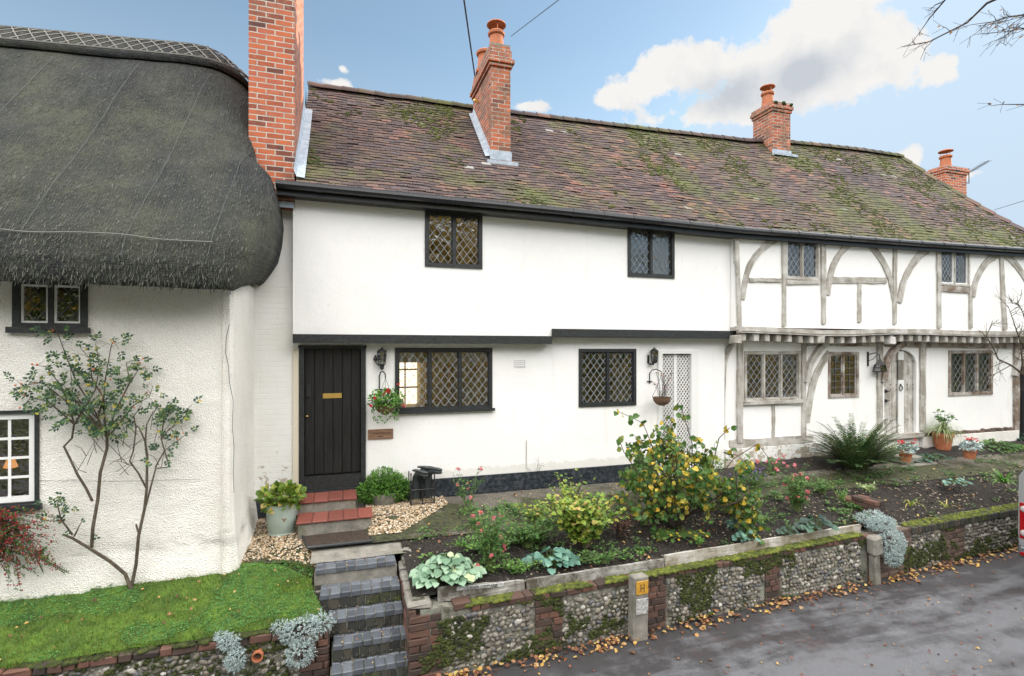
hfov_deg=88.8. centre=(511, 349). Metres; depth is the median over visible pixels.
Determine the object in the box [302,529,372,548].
stone step
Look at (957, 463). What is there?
path
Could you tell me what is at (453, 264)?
window
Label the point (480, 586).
name sign
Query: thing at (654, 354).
wall lantern
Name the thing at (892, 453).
grass tuft
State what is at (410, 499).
boot rack
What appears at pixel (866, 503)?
garden wall
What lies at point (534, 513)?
perennial
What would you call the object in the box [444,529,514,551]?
perennial
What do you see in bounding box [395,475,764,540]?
path
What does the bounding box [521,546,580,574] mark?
perennial
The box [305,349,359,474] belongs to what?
door
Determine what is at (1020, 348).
bare shrub
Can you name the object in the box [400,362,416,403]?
rear window
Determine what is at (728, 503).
perennial
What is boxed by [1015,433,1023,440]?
perennial
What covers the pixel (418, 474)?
boot
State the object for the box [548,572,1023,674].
road leaves
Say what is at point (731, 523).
perennial
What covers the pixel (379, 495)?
potted shrub
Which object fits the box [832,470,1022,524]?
flower bed
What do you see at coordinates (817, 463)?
flower bed
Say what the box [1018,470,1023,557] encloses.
parked van
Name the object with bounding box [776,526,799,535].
perennial
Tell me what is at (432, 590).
flower bed
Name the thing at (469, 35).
overhead cable
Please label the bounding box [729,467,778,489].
perennial
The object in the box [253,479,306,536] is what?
planted bucket
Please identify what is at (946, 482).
perennial
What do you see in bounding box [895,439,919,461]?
potted cyclamen
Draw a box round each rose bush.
[453,466,484,507]
[460,500,517,572]
[755,455,796,475]
[769,463,819,515]
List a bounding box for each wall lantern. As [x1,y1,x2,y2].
[373,347,386,369]
[647,347,657,364]
[867,352,886,371]
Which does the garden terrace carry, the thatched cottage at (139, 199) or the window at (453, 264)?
the thatched cottage at (139, 199)
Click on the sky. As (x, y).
(700, 66)
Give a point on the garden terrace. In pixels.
(318, 587)
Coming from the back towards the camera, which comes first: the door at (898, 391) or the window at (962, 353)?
the window at (962, 353)
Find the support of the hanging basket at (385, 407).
hanging from the basket bracket at (379, 379)
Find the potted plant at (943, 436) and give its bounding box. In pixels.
[923,409,964,449]
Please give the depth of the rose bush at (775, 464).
9.33 m
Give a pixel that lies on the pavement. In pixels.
(340, 553)
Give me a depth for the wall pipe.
8.51 m
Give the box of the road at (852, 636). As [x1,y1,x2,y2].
[329,548,1023,675]
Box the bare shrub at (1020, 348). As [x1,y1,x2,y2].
[969,288,1023,389]
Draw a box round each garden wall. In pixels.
[0,590,330,675]
[398,502,1018,675]
[836,494,885,525]
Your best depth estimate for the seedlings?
7.73 m
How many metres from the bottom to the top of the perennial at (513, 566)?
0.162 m
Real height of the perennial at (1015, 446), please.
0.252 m
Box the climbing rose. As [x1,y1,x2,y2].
[3,325,202,589]
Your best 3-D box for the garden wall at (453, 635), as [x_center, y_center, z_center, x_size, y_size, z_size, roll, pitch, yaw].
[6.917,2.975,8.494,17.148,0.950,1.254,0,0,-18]
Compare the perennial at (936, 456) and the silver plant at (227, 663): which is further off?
the perennial at (936, 456)
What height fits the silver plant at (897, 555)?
0.738 m
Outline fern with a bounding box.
[797,413,919,469]
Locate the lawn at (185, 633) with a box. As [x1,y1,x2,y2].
[0,562,325,668]
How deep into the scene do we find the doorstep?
6.93 m
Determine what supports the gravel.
on the gravel bed at (411, 532)
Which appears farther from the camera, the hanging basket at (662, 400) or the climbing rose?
the hanging basket at (662, 400)
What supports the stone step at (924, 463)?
on the path at (957, 463)
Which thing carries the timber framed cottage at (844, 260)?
on the terrain at (397, 558)
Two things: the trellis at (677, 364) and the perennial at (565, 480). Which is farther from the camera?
the trellis at (677, 364)
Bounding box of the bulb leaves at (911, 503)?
[904,497,925,508]
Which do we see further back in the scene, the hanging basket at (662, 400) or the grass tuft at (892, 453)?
the grass tuft at (892, 453)
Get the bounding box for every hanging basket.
[367,378,404,423]
[652,371,672,405]
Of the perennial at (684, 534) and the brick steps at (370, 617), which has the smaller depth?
the brick steps at (370, 617)
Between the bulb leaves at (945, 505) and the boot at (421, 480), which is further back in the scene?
the bulb leaves at (945, 505)
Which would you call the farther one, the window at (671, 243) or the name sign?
the window at (671, 243)
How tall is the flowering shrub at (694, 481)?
1.942 m
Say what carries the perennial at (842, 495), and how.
on the flower bed at (432, 590)
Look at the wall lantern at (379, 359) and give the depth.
7.74 m
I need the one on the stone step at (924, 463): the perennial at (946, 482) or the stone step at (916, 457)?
the stone step at (916, 457)
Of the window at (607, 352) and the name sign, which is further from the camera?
the window at (607, 352)
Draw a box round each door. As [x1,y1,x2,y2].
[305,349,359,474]
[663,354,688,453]
[884,350,912,433]
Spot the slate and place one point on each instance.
(392, 517)
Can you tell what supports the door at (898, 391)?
in the timber framed cottage at (844, 260)
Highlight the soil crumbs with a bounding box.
[405,466,1023,585]
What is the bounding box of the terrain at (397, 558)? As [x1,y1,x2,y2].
[395,555,399,575]
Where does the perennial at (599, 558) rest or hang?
on the soil crumbs
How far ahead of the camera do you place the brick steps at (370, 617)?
5.65 m
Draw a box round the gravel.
[241,496,447,566]
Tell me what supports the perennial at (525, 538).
on the flower bed at (432, 590)
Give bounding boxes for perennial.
[408,552,486,588]
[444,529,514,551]
[485,513,564,547]
[493,557,541,573]
[510,499,551,527]
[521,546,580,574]
[549,468,595,504]
[577,545,628,563]
[605,508,638,535]
[636,548,644,555]
[650,527,710,543]
[693,455,730,484]
[693,536,703,544]
[707,485,753,514]
[725,518,741,530]
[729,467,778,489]
[731,530,760,541]
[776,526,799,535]
[794,515,839,532]
[805,477,842,493]
[833,489,848,500]
[855,481,877,491]
[917,453,954,460]
[941,477,973,485]
[978,438,1023,452]
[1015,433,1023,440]
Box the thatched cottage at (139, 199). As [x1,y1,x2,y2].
[0,25,283,600]
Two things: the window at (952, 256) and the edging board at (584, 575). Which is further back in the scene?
the window at (952, 256)
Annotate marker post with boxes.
[628,572,647,641]
[866,534,883,584]
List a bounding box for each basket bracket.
[376,371,385,391]
[647,369,661,383]
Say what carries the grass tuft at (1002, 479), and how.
on the flower bed at (987, 492)
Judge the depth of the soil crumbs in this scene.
8.28 m
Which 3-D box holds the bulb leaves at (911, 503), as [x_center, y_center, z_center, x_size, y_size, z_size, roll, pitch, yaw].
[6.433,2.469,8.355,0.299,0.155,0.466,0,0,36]
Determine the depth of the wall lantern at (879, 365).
10.82 m
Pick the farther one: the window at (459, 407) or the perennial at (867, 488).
the perennial at (867, 488)
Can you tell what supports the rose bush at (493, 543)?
on the flower bed at (432, 590)
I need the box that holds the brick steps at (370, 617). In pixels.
[314,554,407,675]
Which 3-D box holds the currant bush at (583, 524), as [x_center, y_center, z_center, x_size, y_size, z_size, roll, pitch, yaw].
[0.932,2.149,6.616,1.220,0.716,0.887,0,0,-18]
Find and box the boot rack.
[408,471,434,505]
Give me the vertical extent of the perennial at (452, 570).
0.293 m
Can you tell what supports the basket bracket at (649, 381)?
attached to the rendered cottage at (517, 294)
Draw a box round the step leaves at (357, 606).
[328,557,405,663]
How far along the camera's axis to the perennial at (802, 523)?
7.42 m
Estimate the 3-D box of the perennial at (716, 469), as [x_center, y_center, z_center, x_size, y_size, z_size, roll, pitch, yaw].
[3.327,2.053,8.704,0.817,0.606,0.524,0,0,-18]
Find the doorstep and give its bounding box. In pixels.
[296,489,372,538]
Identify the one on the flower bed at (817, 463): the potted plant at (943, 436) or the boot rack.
the potted plant at (943, 436)
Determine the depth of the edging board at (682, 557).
7.00 m
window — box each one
[0,410,42,512]
[5,282,90,333]
[393,348,494,413]
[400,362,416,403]
[425,211,481,268]
[579,349,635,406]
[627,229,674,278]
[743,351,803,404]
[786,242,819,280]
[828,352,858,397]
[941,252,969,286]
[948,350,992,395]
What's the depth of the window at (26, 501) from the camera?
5.34 m
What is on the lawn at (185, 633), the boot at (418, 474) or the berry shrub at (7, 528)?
the berry shrub at (7, 528)
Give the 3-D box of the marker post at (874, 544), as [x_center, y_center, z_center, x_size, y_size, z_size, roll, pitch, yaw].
[5.256,3.074,7.574,0.220,0.758,0.154,0,0,-18]
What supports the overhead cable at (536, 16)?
attached to the rendered cottage at (517, 294)
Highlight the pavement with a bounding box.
[310,540,410,563]
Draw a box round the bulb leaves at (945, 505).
[934,499,958,507]
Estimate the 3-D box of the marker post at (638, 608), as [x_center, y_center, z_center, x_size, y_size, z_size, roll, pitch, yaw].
[1.485,3.055,6.153,0.219,0.793,0.154,0,0,-18]
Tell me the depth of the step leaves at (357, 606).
5.56 m
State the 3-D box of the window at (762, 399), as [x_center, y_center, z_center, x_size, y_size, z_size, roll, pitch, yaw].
[5.043,0.547,10.132,1.431,1.018,0.130,0,0,-18]
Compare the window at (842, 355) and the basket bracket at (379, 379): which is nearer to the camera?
the basket bracket at (379, 379)
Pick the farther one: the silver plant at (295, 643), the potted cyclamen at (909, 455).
the potted cyclamen at (909, 455)
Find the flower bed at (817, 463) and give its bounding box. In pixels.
[717,440,1023,479]
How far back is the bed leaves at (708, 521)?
7.87 m
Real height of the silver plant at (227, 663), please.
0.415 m
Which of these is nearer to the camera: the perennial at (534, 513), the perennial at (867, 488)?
the perennial at (534, 513)
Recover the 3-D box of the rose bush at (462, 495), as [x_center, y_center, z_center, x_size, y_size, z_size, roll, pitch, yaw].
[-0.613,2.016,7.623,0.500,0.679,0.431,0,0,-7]
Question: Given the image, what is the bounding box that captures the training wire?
[39,479,190,481]
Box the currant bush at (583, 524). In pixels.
[536,486,632,547]
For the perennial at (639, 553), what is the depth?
6.47 m
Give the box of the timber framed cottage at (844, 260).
[656,84,1023,467]
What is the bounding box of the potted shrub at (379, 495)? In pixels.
[356,465,409,505]
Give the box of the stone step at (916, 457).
[891,454,923,462]
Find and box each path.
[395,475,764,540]
[730,452,1023,496]
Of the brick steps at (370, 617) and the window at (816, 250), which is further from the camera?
the window at (816, 250)
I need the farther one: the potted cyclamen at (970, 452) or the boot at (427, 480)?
the potted cyclamen at (970, 452)
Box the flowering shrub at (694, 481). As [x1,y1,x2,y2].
[612,403,775,544]
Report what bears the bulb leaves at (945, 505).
on the flower bed at (987, 492)
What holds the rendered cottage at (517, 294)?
on the terrain at (397, 558)
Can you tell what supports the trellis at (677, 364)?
in the rendered cottage at (517, 294)
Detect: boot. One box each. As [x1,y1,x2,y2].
[412,469,427,498]
[417,466,432,492]
[423,467,441,495]
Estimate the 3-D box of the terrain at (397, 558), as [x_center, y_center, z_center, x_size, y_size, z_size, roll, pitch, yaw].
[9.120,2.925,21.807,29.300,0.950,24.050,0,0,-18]
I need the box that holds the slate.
[386,514,398,519]
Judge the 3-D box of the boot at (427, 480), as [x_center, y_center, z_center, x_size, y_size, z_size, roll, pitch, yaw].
[-1.159,1.954,7.713,0.312,0.412,0.124,0,0,17]
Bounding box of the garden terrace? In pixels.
[137,562,322,647]
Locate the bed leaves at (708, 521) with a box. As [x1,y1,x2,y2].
[404,450,1020,569]
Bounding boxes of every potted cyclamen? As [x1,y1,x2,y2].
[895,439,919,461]
[957,436,984,458]
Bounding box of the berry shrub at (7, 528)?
[0,506,68,591]
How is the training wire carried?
attached to the thatched cottage at (139, 199)
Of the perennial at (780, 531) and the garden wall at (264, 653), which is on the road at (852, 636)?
the garden wall at (264, 653)
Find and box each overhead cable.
[463,0,474,75]
[511,0,558,35]
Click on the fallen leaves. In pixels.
(576, 648)
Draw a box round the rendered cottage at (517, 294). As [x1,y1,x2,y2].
[249,0,743,518]
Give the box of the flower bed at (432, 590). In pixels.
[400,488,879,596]
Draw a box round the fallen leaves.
[436,544,1017,675]
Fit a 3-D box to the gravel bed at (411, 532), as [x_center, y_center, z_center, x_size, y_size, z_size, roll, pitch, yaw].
[-1.584,2.341,7.274,0.870,0.138,1.380,0,0,-18]
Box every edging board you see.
[437,579,524,601]
[526,558,663,589]
[664,524,860,566]
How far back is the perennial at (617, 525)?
6.95 m
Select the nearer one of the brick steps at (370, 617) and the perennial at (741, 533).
the brick steps at (370, 617)
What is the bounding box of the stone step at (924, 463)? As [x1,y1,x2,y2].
[896,461,936,467]
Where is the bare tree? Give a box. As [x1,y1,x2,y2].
[897,0,1023,111]
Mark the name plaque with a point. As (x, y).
(380, 434)
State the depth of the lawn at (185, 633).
5.26 m
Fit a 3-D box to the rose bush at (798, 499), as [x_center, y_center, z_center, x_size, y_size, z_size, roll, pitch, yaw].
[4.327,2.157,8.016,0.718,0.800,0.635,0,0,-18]
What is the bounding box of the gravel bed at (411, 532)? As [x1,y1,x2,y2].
[364,500,437,542]
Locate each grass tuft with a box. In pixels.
[885,441,914,455]
[985,468,1018,484]
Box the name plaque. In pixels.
[368,428,392,439]
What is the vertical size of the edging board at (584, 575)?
0.176 m
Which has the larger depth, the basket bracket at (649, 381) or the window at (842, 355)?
the window at (842, 355)
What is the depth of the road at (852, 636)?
6.14 m
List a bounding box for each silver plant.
[213,630,246,672]
[270,608,336,669]
[853,509,907,568]
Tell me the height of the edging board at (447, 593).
0.225 m
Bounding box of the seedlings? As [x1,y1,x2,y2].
[413,454,1018,581]
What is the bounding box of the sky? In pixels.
[0,0,1023,226]
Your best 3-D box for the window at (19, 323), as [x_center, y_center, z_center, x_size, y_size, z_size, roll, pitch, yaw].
[-4.762,-0.444,5.408,0.701,0.561,0.130,0,0,-18]
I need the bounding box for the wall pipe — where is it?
[526,440,529,469]
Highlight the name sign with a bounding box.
[457,582,503,590]
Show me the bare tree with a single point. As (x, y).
(1016, 28)

